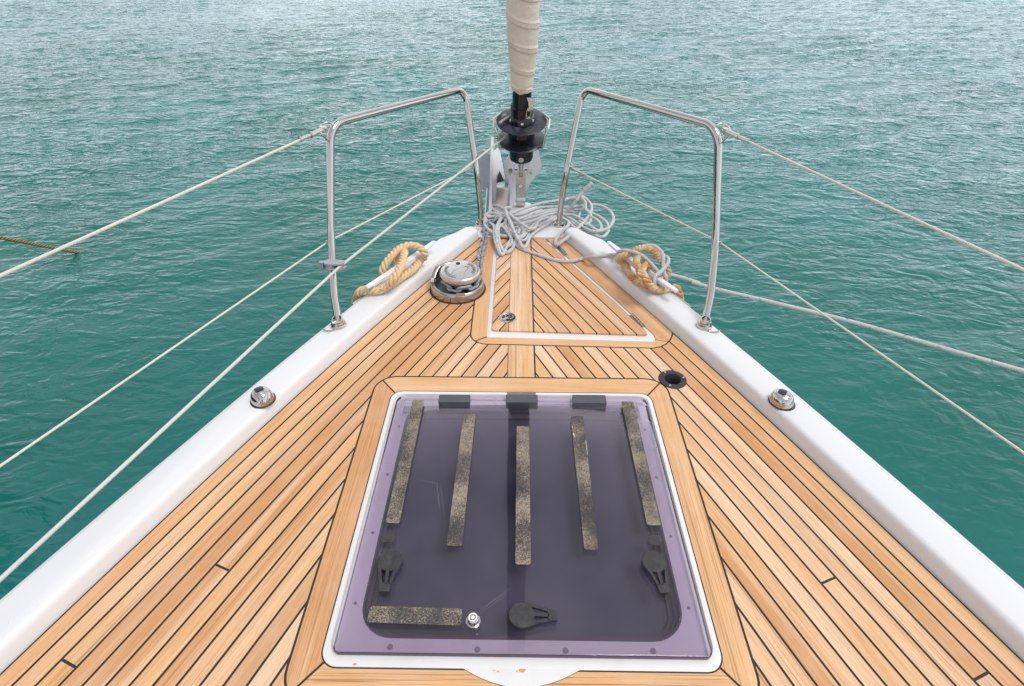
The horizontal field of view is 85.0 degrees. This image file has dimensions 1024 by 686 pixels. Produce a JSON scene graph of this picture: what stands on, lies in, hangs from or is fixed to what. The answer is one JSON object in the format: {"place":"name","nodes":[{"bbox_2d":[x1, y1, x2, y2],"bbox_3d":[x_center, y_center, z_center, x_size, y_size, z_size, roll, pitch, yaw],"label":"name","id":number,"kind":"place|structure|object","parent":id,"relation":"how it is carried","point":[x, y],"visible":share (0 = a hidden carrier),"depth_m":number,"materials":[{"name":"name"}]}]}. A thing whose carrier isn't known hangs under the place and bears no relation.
{"place":"outdoors","nodes":[
{"label":"outdoors","id":0,"kind":"place"},
{"bbox_2d":[0,0,1023,599],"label":"water","id":1,"kind":"structure","parent":0,"point":[112,110],"depth_m":6.42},
{"bbox_2d":[0,236,80,252],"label":"slanting rope","id":2,"kind":"object","parent":1,"relation":"in","point":[33,243],"visible":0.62,"depth_m":4.83,"materials":[{"name":"beige fabric"}]},
{"bbox_2d":[0,87,1023,685],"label":"sailing yacht","id":3,"kind":"object","parent":1,"relation":"on","point":[516,467],"visible":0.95,"depth_m":1.39,"materials":[{"name":"brown wood"}]},
{"bbox_2d":[0,114,508,582],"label":"furling line","id":4,"kind":"object","parent":3,"relation":"attached to","point":[35,546],"visible":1,"depth_m":1.44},
{"bbox_2d":[351,242,428,305],"bbox_3d":[-0.465,-0.242,2.222,0.343,0.226,0.200,-22,43,-27],"label":"dock rope","id":5,"kind":"object","parent":3,"relation":"attached to","point":[397,255],"visible":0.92,"depth_m":2.18,"materials":[{"name":"beige fabric"}]},
{"bbox_2d":[441,214,498,291],"bbox_3d":[-0.124,-0.424,2.476,0.150,0.064,0.785,9,38,11],"label":"anchor chain","id":6,"kind":"object","parent":3,"relation":"attached to","point":[480,256],"visible":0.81,"depth_m":2.33,"materials":[{"name":"silver metal"}]},
{"bbox_2d":[478,137,541,218],"bbox_3d":[-0.110,-0.868,2.919,0.327,0.345,0.514,20,42,24],"label":"bow anchor","id":7,"kind":"object","parent":3,"relation":"attached to","point":[493,173],"visible":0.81,"depth_m":2.98,"materials":[{"name":"metal"}]},
{"bbox_2d":[505,0,539,119],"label":"furled headsail","id":8,"kind":"object","parent":3,"relation":"attached to","point":[523,22],"visible":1,"depth_m":2.22,"materials":[{"name":"beige fabric"}]},
{"bbox_2d":[615,244,683,299],"bbox_3d":[0.569,-0.253,2.246,0.250,0.216,0.264,-9,38,-12],"label":"dock rope","id":9,"kind":"object","parent":3,"relation":"attached to","point":[641,277],"visible":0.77,"depth_m":2.18,"materials":[{"name":"beige fabric"}]},
{"bbox_2d":[483,181,1023,372],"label":"mooring rope","id":10,"kind":"object","parent":3,"relation":"on","point":[548,215],"visible":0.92,"depth_m":2.57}
]}

